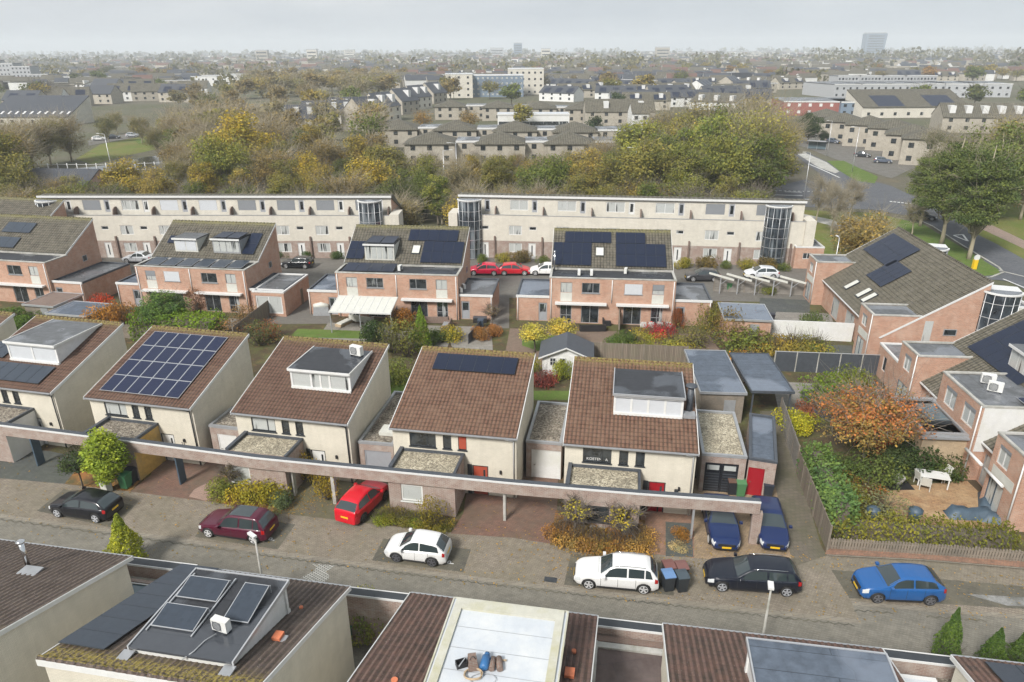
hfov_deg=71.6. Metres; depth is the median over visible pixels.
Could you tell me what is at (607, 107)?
gabled house
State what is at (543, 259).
shrub
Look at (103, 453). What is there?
tree
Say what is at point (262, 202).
door
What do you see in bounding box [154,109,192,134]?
tree
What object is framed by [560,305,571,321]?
garden door
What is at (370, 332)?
shrub
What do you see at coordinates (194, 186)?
tree
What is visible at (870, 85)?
apartment block
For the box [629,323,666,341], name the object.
shrub
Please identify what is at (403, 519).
shrub
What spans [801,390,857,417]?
raised planter
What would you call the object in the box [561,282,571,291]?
window
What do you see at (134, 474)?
wheelie bin
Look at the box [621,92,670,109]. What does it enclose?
terraced row
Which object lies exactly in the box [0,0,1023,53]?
sky
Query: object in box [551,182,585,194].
tree
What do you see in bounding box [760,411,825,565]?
footpath
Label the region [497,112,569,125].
long shed
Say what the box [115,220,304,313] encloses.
semi detached house
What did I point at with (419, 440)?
window
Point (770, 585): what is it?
street lamp
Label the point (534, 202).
door
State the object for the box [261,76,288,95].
tree
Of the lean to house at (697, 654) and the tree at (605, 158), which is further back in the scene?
the tree at (605, 158)
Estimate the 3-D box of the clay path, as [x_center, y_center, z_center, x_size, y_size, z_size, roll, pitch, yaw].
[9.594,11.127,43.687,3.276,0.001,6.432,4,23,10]
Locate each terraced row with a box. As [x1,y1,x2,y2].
[1,90,45,101]
[25,88,68,94]
[34,194,402,257]
[49,87,94,105]
[53,69,74,71]
[74,80,91,86]
[84,85,123,103]
[91,79,122,84]
[107,83,131,100]
[124,79,154,82]
[130,83,164,100]
[157,84,191,101]
[160,76,189,78]
[163,79,189,83]
[175,74,198,75]
[177,80,211,94]
[232,69,253,73]
[281,104,328,132]
[301,100,348,122]
[326,97,351,99]
[448,192,816,265]
[455,70,474,72]
[539,85,583,101]
[546,78,574,85]
[547,69,566,70]
[556,83,595,97]
[563,79,595,82]
[588,81,622,86]
[589,76,620,80]
[594,71,620,74]
[595,85,636,98]
[608,90,654,98]
[609,69,630,71]
[616,80,633,83]
[621,84,650,89]
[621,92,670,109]
[645,85,687,91]
[656,78,690,82]
[657,82,694,88]
[666,89,711,106]
[671,79,687,82]
[687,77,719,83]
[689,92,744,110]
[692,79,712,88]
[694,71,712,72]
[699,85,742,92]
[706,68,729,72]
[712,83,752,88]
[718,75,738,83]
[724,89,772,105]
[731,80,771,88]
[737,76,766,79]
[752,73,780,76]
[770,77,805,89]
[771,75,804,78]
[771,82,777,92]
[803,226,993,353]
[830,67,853,70]
[892,309,1023,531]
[893,70,920,74]
[929,103,1023,132]
[934,71,958,80]
[958,73,985,80]
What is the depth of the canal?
182.51 m
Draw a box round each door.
[13,286,29,301]
[34,287,43,297]
[37,418,47,443]
[40,308,47,314]
[65,200,72,211]
[103,200,110,211]
[104,242,113,256]
[142,200,149,211]
[143,242,151,252]
[161,433,174,460]
[181,200,187,211]
[205,295,222,311]
[217,434,235,449]
[220,200,226,211]
[229,296,240,311]
[255,296,283,313]
[259,200,265,211]
[298,200,304,211]
[298,243,305,254]
[311,449,325,476]
[337,200,343,211]
[337,243,344,257]
[365,450,390,466]
[369,314,385,316]
[411,301,427,317]
[437,302,447,316]
[472,465,488,494]
[482,242,488,256]
[484,199,489,210]
[528,243,535,258]
[531,449,560,478]
[532,200,537,211]
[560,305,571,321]
[568,356,573,375]
[580,201,585,212]
[581,306,598,322]
[622,307,640,324]
[628,202,634,213]
[646,481,665,511]
[650,308,662,323]
[673,247,681,262]
[678,203,684,215]
[702,462,721,491]
[719,464,738,491]
[723,249,731,262]
[723,400,735,411]
[728,204,735,216]
[745,467,764,494]
[749,324,758,337]
[831,296,839,319]
[845,309,854,322]
[978,454,990,485]
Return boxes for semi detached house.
[0,196,66,216]
[0,214,131,302]
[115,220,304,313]
[307,224,498,319]
[516,227,711,325]
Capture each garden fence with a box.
[122,324,148,339]
[232,288,303,332]
[468,321,479,343]
[593,342,688,361]
[618,308,619,333]
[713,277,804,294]
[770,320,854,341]
[774,351,879,374]
[778,397,800,467]
[795,449,832,549]
[829,538,1023,561]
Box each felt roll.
[488,656,495,671]
[496,655,502,671]
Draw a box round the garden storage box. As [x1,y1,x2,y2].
[473,316,486,322]
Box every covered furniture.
[943,504,991,520]
[978,491,990,508]
[981,511,1000,524]
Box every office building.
[445,73,472,97]
[473,74,523,96]
[508,68,543,94]
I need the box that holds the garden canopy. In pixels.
[729,352,794,412]
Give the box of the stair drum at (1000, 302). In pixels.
[975,285,1023,330]
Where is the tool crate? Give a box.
[455,656,467,669]
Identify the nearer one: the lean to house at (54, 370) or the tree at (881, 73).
the lean to house at (54, 370)
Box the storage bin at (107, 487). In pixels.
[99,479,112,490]
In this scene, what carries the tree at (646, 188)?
on the ground at (130, 109)
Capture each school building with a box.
[771,97,845,115]
[832,99,854,114]
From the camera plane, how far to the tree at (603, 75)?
454.50 m
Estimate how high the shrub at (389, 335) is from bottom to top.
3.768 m
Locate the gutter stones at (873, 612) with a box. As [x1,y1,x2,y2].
[854,609,893,614]
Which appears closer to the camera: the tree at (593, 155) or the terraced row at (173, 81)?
the tree at (593, 155)
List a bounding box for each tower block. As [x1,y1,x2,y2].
[255,50,269,61]
[306,49,317,58]
[344,49,355,55]
[490,48,503,56]
[514,43,521,54]
[541,48,549,57]
[655,46,669,57]
[860,32,887,53]
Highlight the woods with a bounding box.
[0,44,1023,95]
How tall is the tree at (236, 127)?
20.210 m
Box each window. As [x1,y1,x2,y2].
[1,390,10,403]
[7,265,22,275]
[12,391,21,404]
[28,266,38,275]
[82,200,101,209]
[104,402,128,417]
[120,225,133,234]
[121,200,139,209]
[124,243,137,251]
[132,405,140,418]
[144,406,153,420]
[145,270,155,279]
[159,225,169,234]
[160,200,178,209]
[163,271,180,281]
[198,200,217,209]
[201,273,217,283]
[225,274,235,283]
[237,200,256,209]
[251,417,276,433]
[276,226,289,234]
[277,200,295,209]
[278,243,291,251]
[281,420,290,434]
[295,422,304,436]
[315,226,328,234]
[316,200,334,209]
[317,243,330,251]
[346,277,357,286]
[366,278,383,288]
[409,279,426,289]
[409,432,436,448]
[436,280,446,289]
[442,435,451,450]
[457,436,467,451]
[509,226,521,234]
[509,243,521,251]
[510,200,527,209]
[550,357,555,364]
[558,201,575,210]
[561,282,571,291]
[581,283,599,293]
[582,448,611,464]
[606,202,624,211]
[618,451,628,466]
[624,284,642,295]
[634,452,644,467]
[652,285,664,294]
[655,203,674,213]
[676,230,683,233]
[703,248,716,257]
[704,230,718,239]
[705,204,725,214]
[753,250,759,258]
[755,232,762,240]
[756,205,765,215]
[802,253,811,258]
[882,356,886,371]
[943,329,956,335]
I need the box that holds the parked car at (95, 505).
[48,486,123,522]
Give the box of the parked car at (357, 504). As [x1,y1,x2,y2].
[334,480,388,524]
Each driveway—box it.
[0,450,77,483]
[130,460,225,501]
[282,477,387,523]
[451,470,557,542]
[693,478,790,558]
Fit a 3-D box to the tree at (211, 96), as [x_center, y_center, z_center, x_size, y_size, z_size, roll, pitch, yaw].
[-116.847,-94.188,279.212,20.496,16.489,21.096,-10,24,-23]
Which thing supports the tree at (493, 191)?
on the ground at (130, 109)
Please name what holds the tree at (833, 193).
on the grass verge at (822, 232)
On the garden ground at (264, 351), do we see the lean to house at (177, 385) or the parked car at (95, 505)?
the lean to house at (177, 385)
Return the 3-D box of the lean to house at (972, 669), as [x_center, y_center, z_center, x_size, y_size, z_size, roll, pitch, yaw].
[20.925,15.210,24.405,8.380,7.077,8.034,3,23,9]
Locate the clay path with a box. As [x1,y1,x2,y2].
[641,507,693,557]
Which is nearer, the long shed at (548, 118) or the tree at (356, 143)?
the tree at (356, 143)
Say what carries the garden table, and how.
on the patio at (941, 497)
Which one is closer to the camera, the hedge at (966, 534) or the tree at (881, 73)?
the hedge at (966, 534)
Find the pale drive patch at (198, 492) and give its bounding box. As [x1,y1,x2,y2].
[189,482,220,500]
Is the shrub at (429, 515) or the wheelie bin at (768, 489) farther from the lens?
the wheelie bin at (768, 489)
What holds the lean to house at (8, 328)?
on the garden ground at (264, 351)
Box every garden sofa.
[335,318,352,327]
[349,314,373,322]
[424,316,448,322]
[441,318,451,329]
[579,324,605,331]
[602,317,610,325]
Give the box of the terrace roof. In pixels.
[328,295,397,333]
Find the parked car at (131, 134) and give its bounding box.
[125,132,139,136]
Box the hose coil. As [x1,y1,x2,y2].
[463,668,482,680]
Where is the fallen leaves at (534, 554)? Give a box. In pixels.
[0,455,1023,627]
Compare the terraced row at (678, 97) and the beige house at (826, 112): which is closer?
the beige house at (826, 112)
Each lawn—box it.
[291,329,364,338]
[390,379,407,393]
[408,332,460,341]
[522,335,553,349]
[534,391,568,399]
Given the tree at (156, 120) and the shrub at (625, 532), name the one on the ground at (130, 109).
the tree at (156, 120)
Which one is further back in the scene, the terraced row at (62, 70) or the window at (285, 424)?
the terraced row at (62, 70)
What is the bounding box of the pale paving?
[968,594,1023,605]
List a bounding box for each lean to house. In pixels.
[0,311,16,340]
[0,315,126,462]
[0,538,133,681]
[36,563,354,681]
[83,325,253,480]
[225,335,390,497]
[347,592,598,681]
[388,346,535,516]
[563,356,699,533]
[661,622,905,681]
[949,654,1023,681]
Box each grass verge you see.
[135,135,158,143]
[804,210,901,253]
[828,161,877,182]
[896,219,1000,275]
[959,201,1023,258]
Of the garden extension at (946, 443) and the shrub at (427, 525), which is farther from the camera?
the garden extension at (946, 443)
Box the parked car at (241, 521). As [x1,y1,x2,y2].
[198,505,278,543]
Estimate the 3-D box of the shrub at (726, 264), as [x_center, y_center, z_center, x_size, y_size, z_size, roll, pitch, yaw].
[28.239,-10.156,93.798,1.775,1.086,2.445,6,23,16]
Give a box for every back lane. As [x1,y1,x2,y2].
[101,257,806,301]
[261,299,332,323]
[490,294,508,327]
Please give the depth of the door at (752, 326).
69.42 m
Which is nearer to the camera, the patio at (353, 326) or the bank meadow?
the patio at (353, 326)
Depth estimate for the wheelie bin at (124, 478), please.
47.01 m
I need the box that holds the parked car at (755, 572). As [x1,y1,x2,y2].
[702,552,801,596]
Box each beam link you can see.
[127,557,196,592]
[346,587,408,644]
[592,617,663,681]
[883,648,955,681]
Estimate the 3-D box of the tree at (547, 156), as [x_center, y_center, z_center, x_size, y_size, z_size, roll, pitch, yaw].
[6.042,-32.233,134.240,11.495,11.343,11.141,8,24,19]
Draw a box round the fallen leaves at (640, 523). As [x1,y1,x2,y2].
[550,510,649,551]
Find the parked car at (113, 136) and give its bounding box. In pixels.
[107,134,120,138]
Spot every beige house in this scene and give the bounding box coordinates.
[803,108,840,133]
[819,112,860,141]
[842,115,884,146]
[865,118,910,150]
[882,124,926,159]
[898,127,960,164]
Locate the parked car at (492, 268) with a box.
[470,262,499,275]
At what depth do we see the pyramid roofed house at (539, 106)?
278.86 m
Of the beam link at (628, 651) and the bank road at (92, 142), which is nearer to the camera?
the beam link at (628, 651)
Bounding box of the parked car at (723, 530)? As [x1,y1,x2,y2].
[701,493,742,550]
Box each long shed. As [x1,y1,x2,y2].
[25,168,103,194]
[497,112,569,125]
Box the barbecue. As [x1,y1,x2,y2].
[313,302,329,315]
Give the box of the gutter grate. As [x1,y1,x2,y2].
[544,576,556,582]
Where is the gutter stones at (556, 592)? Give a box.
[246,552,854,626]
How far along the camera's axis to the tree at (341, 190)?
106.15 m
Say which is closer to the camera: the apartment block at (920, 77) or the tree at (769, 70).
the apartment block at (920, 77)
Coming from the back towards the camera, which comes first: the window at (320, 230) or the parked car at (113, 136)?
the parked car at (113, 136)
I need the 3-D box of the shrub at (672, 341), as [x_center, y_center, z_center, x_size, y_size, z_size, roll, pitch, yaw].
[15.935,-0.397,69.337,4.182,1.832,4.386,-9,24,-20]
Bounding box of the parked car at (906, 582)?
[851,561,946,605]
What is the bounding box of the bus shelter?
[807,140,826,149]
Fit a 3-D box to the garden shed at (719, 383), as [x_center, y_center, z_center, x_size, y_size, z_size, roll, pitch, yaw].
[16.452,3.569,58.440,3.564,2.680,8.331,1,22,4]
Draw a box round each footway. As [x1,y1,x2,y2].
[799,153,838,172]
[804,214,873,236]
[825,547,1023,566]
[980,225,1023,248]
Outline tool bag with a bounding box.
[467,652,477,671]
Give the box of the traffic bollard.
[971,255,979,268]
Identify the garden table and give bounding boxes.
[915,468,950,489]
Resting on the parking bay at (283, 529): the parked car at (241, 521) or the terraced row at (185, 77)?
the parked car at (241, 521)
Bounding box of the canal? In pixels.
[74,155,176,171]
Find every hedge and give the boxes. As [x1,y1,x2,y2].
[124,304,227,340]
[796,440,863,538]
[826,505,1023,554]
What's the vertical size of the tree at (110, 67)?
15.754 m
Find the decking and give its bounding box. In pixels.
[774,312,832,321]
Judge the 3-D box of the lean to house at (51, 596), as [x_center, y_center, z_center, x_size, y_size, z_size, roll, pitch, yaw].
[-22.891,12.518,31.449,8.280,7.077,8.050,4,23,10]
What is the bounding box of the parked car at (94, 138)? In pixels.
[91,135,105,140]
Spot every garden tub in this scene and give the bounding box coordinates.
[866,505,880,520]
[908,505,923,522]
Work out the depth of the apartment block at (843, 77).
451.94 m
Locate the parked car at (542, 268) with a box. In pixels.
[530,262,550,275]
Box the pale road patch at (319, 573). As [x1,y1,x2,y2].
[301,564,335,581]
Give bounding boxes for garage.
[208,406,238,449]
[358,391,402,466]
[526,401,567,479]
[695,409,747,491]
[744,413,777,494]
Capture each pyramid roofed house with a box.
[374,119,419,146]
[403,131,456,164]
[432,120,477,137]
[434,100,466,119]
[472,131,526,161]
[481,100,513,120]
[492,120,538,137]
[525,101,557,111]
[542,131,595,160]
[551,121,598,137]
[564,102,583,122]
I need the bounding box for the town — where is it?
[0,49,1023,89]
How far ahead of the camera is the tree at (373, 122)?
192.31 m
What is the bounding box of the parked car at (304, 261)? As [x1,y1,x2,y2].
[281,255,314,268]
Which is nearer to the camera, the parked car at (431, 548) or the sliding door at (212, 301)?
the parked car at (431, 548)
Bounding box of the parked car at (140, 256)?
[122,250,152,262]
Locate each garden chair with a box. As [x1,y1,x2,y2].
[913,469,922,485]
[919,477,931,491]
[941,464,953,483]
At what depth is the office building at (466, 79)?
415.99 m
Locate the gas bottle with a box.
[479,651,490,670]
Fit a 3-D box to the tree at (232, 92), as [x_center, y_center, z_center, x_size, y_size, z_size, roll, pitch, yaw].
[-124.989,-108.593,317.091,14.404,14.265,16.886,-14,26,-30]
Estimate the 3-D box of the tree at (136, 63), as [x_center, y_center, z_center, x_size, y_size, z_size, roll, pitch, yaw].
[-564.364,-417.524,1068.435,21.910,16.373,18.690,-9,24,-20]
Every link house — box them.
[418,124,440,134]
[456,136,480,162]
[466,103,486,118]
[477,125,497,136]
[525,136,547,159]
[536,125,557,136]
[555,105,567,111]
[591,136,614,152]
[594,126,624,136]
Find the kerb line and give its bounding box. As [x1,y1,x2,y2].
[918,219,1003,276]
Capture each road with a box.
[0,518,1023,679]
[88,133,156,145]
[700,179,1023,279]
[796,152,914,205]
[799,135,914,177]
[984,258,1023,288]
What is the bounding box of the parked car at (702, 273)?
[684,267,720,281]
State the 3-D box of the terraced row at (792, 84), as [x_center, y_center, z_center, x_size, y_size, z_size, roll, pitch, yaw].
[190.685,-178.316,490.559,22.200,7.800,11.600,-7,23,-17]
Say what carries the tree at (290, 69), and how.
on the ground at (130, 109)
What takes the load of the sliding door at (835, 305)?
in the terraced row at (898, 284)
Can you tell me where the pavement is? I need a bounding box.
[0,478,1023,618]
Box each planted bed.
[65,472,139,490]
[216,476,287,512]
[378,505,460,531]
[666,522,692,556]
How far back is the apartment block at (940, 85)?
402.59 m
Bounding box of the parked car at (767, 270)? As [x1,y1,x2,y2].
[743,265,779,278]
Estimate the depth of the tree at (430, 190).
114.74 m
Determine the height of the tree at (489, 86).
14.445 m
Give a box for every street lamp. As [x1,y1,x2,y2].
[247,531,261,573]
[762,581,773,633]
[803,152,810,198]
[851,126,859,170]
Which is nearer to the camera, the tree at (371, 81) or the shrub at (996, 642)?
the shrub at (996, 642)
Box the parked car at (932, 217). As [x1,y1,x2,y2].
[909,211,937,220]
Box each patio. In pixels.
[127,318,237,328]
[324,323,452,346]
[450,326,492,349]
[506,328,606,367]
[605,331,718,349]
[760,298,809,313]
[760,345,851,359]
[775,382,830,415]
[870,481,997,528]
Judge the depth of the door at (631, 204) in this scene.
95.57 m
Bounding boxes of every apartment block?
[0,63,21,75]
[10,66,39,76]
[28,73,56,76]
[190,76,221,85]
[201,75,242,82]
[802,81,860,97]
[829,75,866,80]
[834,81,892,88]
[859,75,884,80]
[867,81,923,88]
[882,75,904,80]
[899,81,955,88]
[904,75,937,80]
[927,81,984,97]
[957,81,1013,96]
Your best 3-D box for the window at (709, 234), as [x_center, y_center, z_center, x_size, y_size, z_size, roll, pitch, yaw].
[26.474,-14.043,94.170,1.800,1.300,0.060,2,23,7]
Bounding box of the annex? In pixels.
[791,239,824,268]
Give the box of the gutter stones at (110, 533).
[1,518,237,552]
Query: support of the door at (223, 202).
in the terraced row at (319, 225)
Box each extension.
[876,342,901,391]
[889,396,969,473]
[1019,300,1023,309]
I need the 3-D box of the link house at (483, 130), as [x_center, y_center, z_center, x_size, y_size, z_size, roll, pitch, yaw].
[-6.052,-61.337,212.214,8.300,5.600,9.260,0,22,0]
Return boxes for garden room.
[251,273,308,316]
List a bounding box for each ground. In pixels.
[0,49,1023,300]
[0,293,1023,557]
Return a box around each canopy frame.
[709,272,733,293]
[727,273,751,293]
[744,274,769,294]
[762,274,787,295]
[780,275,805,296]
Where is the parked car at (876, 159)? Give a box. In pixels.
[873,156,891,162]
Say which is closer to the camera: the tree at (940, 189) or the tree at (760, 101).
the tree at (940, 189)
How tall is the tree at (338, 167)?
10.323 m
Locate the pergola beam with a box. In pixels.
[0,422,762,544]
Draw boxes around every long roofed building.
[0,95,94,124]
[845,89,965,117]
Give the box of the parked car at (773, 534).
[750,495,792,550]
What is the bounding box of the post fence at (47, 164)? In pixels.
[37,162,169,169]
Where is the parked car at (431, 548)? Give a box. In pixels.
[384,528,451,566]
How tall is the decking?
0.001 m
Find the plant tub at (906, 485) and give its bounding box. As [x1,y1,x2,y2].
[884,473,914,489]
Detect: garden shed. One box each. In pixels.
[21,291,83,317]
[44,300,112,319]
[538,332,593,375]
[684,349,747,422]
[717,302,773,341]
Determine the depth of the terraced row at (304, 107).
245.49 m
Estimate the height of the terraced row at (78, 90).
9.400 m
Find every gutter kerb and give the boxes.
[0,514,860,623]
[851,601,1023,617]
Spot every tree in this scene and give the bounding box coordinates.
[0,80,8,91]
[0,103,61,167]
[0,108,48,172]
[0,109,41,152]
[0,109,44,158]
[0,113,57,166]
[0,154,55,196]
[0,178,37,197]
[0,179,32,196]
[3,175,84,197]
[13,174,87,197]
[15,75,47,89]
[17,77,61,91]
[28,106,79,165]
[31,170,74,192]
[32,103,100,161]
[34,174,112,195]
[44,443,86,486]
[54,165,113,193]
[55,171,83,191]
[65,176,125,193]
[67,71,86,77]
[76,424,135,487]
[83,150,146,193]
[85,67,107,77]
[88,112,118,142]
[91,65,108,71]
[102,174,140,193]
[103,109,124,133]
[104,64,114,69]
[124,109,153,143]
[125,160,183,193]
[125,282,198,325]
[126,172,172,193]
[131,60,141,65]
[136,64,150,71]
[136,123,166,157]
[146,180,207,193]
[147,104,189,131]
[148,106,199,146]
[149,133,193,164]
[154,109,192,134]
[155,77,167,83]
[155,155,190,188]
[157,100,214,128]
[157,125,187,148]
[160,66,172,72]
[160,123,205,159]
[161,85,188,107]
[161,99,185,119]
[163,138,200,173]
[163,172,211,193]
[165,119,200,141]
[169,119,270,192]
[170,111,209,128]
[172,106,220,126]
[173,114,216,130]
[177,114,220,137]
[177,131,206,158]
[178,98,212,114]
[181,78,209,97]
[181,97,233,123]
[184,159,223,193]
[185,89,284,169]
[185,125,223,152]
[186,87,207,103]
[186,88,232,112]
[186,106,225,129]
[188,95,229,113]
[191,83,238,105]
[202,99,234,115]
[203,92,264,123]
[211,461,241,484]
[212,179,269,193]
[214,89,271,121]
[215,79,238,94]
[215,169,270,193]
[218,81,240,104]
[222,91,248,110]
[224,161,259,191]
[228,73,256,98]
[232,67,259,90]
[232,134,304,190]
[234,69,274,97]
[242,65,264,76]
[244,99,305,141]
[245,99,307,160]
[251,63,275,88]
[256,94,286,118]
[257,166,307,193]
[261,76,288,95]
[262,79,291,103]
[262,152,306,193]
[263,95,289,108]
[265,134,299,173]
[266,71,297,88]
[270,68,298,89]
[270,98,305,144]
[277,63,297,75]
[277,177,329,193]
[279,141,333,193]
[283,74,312,96]
[283,124,362,175]
[285,115,322,147]
[287,70,313,79]
[290,117,332,158]
[291,80,321,96]
[293,82,329,104]
[295,155,342,193]
[296,107,343,136]
[298,66,317,74]
[300,92,345,117]
[301,67,328,87]
[301,117,341,142]
[303,155,382,193]
[306,172,330,193]
[307,83,336,98]
[309,103,343,141]
[315,66,334,85]
[319,183,364,193]
[321,71,352,94]
[322,63,354,77]
[324,67,349,90]
[327,125,381,166]
[331,155,355,179]
[333,71,359,89]
[333,140,415,193]
[334,79,364,96]
[336,89,394,139]
[337,72,373,95]
[337,99,394,143]
[343,66,387,93]
[344,67,365,78]
[351,66,369,74]
[359,92,391,116]
[359,133,417,182]
[360,126,395,151]
[360,168,419,200]
[364,69,379,78]
[366,66,386,72]
[370,63,381,72]
[371,66,406,88]
[371,68,399,90]
[377,153,413,201]
[380,183,432,225]
[395,63,408,71]
[399,156,448,218]
[404,148,443,174]
[407,105,436,124]
[407,141,446,182]
[414,188,431,219]
[419,167,451,224]
[421,168,454,224]
[423,65,434,70]
[425,149,444,167]
[426,145,485,190]
[433,185,481,225]
[435,63,450,70]
[439,72,452,85]
[439,72,468,99]
[441,149,484,170]
[441,173,490,205]
[454,104,480,123]
[456,151,481,187]
[464,147,487,165]
[476,151,516,192]
[477,75,502,98]
[477,181,508,192]
[479,302,503,324]
[480,153,501,174]
[488,180,523,193]
[495,150,520,189]
[497,77,523,103]
[505,145,532,171]
[507,96,533,121]
[511,141,586,193]
[512,154,551,179]
[513,317,550,352]
[517,176,563,193]
[519,147,568,181]
[528,59,539,65]
[543,310,580,335]
[544,70,555,84]
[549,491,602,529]
[551,163,599,194]
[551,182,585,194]
[555,144,578,183]
[560,141,607,181]
[564,142,615,190]
[577,62,586,67]
[578,129,624,162]
[580,138,612,160]
[584,112,606,126]
[587,143,631,194]
[589,126,697,193]
[592,184,627,194]
[595,500,651,536]
[598,67,619,80]
[600,72,624,84]
[600,169,680,195]
[601,136,636,167]
[602,64,611,70]
[605,102,682,166]
[610,89,625,98]
[610,114,638,150]
[625,63,640,70]
[629,69,658,84]
[631,172,672,195]
[634,91,695,129]
[639,123,693,180]
[643,96,702,140]
[646,105,726,187]
[653,107,720,140]
[654,158,720,196]
[659,130,707,190]
[663,175,732,197]
[666,81,774,127]
[671,68,693,77]
[671,118,700,155]
[673,81,749,123]
[673,90,759,191]
[682,60,692,68]
[689,114,795,191]
[696,59,712,65]
[698,79,796,185]
[710,164,746,196]
[711,178,786,197]
[721,76,793,122]
[723,81,816,164]
[724,65,737,71]
[724,112,797,196]
[728,57,741,64]
[728,112,818,186]
[737,62,749,67]
[739,174,785,197]
[761,67,775,72]
[768,106,804,165]
[771,106,814,158]
[791,357,976,460]
[795,106,829,143]
[804,167,842,220]
[813,178,864,234]
[816,193,906,253]
[818,130,830,140]
[829,208,862,253]
[839,172,873,216]
[863,58,872,63]
[872,68,889,74]
[896,193,935,233]
[901,145,943,225]
[910,79,936,88]
[911,118,966,166]
[912,122,1019,243]
[920,63,939,74]
[928,101,1023,205]
[936,123,1023,258]
[938,115,1001,153]
[959,62,982,72]
[959,79,992,102]
[961,63,987,80]
[968,96,1023,151]
[979,62,1000,72]
[987,110,1023,138]
[994,65,1011,77]
[1007,59,1023,65]
[1009,67,1023,81]
[1013,83,1023,101]
[1013,146,1023,219]
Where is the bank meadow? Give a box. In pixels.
[77,136,167,163]
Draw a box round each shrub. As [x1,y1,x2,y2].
[0,306,44,325]
[13,314,31,330]
[79,300,117,320]
[85,291,116,303]
[99,300,136,322]
[102,513,152,558]
[184,287,207,312]
[204,473,246,503]
[212,316,254,332]
[222,476,276,507]
[228,301,255,322]
[238,476,291,506]
[243,318,283,345]
[246,317,281,342]
[267,489,293,515]
[299,450,311,480]
[307,458,330,495]
[312,475,338,500]
[330,251,345,258]
[349,584,383,647]
[359,319,385,341]
[370,504,397,527]
[376,315,415,352]
[380,504,404,523]
[383,311,427,356]
[388,356,413,387]
[389,307,424,329]
[393,503,418,528]
[405,505,429,529]
[411,305,434,351]
[412,494,454,528]
[413,511,440,529]
[424,327,457,345]
[424,511,454,532]
[440,324,465,343]
[470,326,492,341]
[477,254,487,262]
[487,323,502,336]
[495,251,511,262]
[504,249,532,262]
[534,255,550,262]
[534,357,541,373]
[534,360,558,389]
[541,516,579,546]
[550,520,591,553]
[551,359,572,380]
[554,507,583,533]
[570,517,600,545]
[574,522,611,555]
[577,526,621,555]
[601,521,635,552]
[604,335,626,342]
[605,517,644,541]
[612,329,638,343]
[622,523,657,558]
[626,517,658,547]
[627,331,656,344]
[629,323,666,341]
[641,312,680,339]
[655,327,699,348]
[661,318,717,349]
[668,540,687,553]
[669,525,692,542]
[671,307,686,327]
[674,257,693,268]
[695,254,721,267]
[695,304,745,344]
[696,301,720,330]
[711,324,774,353]
[720,260,731,268]
[728,345,759,359]
[735,257,758,270]
[743,328,800,355]
[756,286,776,294]
[757,256,777,268]
[767,324,825,352]
[771,407,816,436]
[776,262,791,271]
[787,328,838,352]
[791,411,824,436]
[793,393,825,417]
[796,370,849,403]
[799,309,829,321]
[817,385,849,402]
[825,451,882,490]
[828,362,874,389]
[837,469,859,486]
[839,445,911,494]
[840,475,877,515]
[848,472,888,500]
[851,481,922,533]
[853,419,908,457]
[856,441,921,476]
[887,437,969,482]
[922,460,969,482]
[928,607,967,655]
[973,627,1009,660]
[1004,632,1023,661]
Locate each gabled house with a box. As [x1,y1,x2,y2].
[341,95,388,131]
[366,91,401,120]
[389,87,419,114]
[405,84,431,108]
[423,82,447,103]
[583,99,655,125]
[627,103,649,131]
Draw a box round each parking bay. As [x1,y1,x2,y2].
[37,489,133,527]
[195,522,294,548]
[372,539,470,571]
[564,554,673,595]
[832,570,1023,608]
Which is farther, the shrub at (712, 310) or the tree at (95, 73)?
the tree at (95, 73)
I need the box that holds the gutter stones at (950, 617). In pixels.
[926,615,985,621]
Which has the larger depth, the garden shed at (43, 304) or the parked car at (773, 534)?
the garden shed at (43, 304)
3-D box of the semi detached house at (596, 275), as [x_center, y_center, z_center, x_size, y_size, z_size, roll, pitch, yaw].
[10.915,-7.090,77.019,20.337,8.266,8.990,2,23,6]
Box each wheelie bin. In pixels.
[116,470,133,488]
[124,466,138,482]
[477,318,483,327]
[660,568,676,591]
[661,559,676,569]
[674,560,689,572]
[674,568,689,592]
[727,478,736,494]
[736,478,747,496]
[763,483,774,495]
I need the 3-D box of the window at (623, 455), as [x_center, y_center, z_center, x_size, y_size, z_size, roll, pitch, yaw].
[6.854,7.191,43.586,0.650,1.040,0.180,3,23,8]
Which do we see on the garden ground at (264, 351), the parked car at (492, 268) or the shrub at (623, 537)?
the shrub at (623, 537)
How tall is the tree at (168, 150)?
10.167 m
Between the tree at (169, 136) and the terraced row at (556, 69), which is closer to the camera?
the tree at (169, 136)
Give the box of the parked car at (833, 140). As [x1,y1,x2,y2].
[826,138,840,143]
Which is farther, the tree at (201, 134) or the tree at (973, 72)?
the tree at (973, 72)
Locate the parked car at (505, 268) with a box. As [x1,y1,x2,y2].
[499,262,529,275]
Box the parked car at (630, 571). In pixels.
[573,551,658,593]
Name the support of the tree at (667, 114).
on the ground at (130, 109)
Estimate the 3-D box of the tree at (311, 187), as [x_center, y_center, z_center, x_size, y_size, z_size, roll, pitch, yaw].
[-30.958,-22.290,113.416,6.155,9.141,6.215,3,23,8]
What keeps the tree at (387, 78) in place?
on the ground at (130, 109)
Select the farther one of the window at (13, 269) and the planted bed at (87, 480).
the window at (13, 269)
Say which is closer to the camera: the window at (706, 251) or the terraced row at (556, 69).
the window at (706, 251)
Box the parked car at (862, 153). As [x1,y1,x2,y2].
[854,151,871,156]
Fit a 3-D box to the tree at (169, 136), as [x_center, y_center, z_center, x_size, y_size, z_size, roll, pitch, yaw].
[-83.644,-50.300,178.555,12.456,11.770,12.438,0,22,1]
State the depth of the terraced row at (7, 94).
339.56 m
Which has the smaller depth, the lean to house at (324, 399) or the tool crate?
the tool crate
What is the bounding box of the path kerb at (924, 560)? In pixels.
[827,554,1023,568]

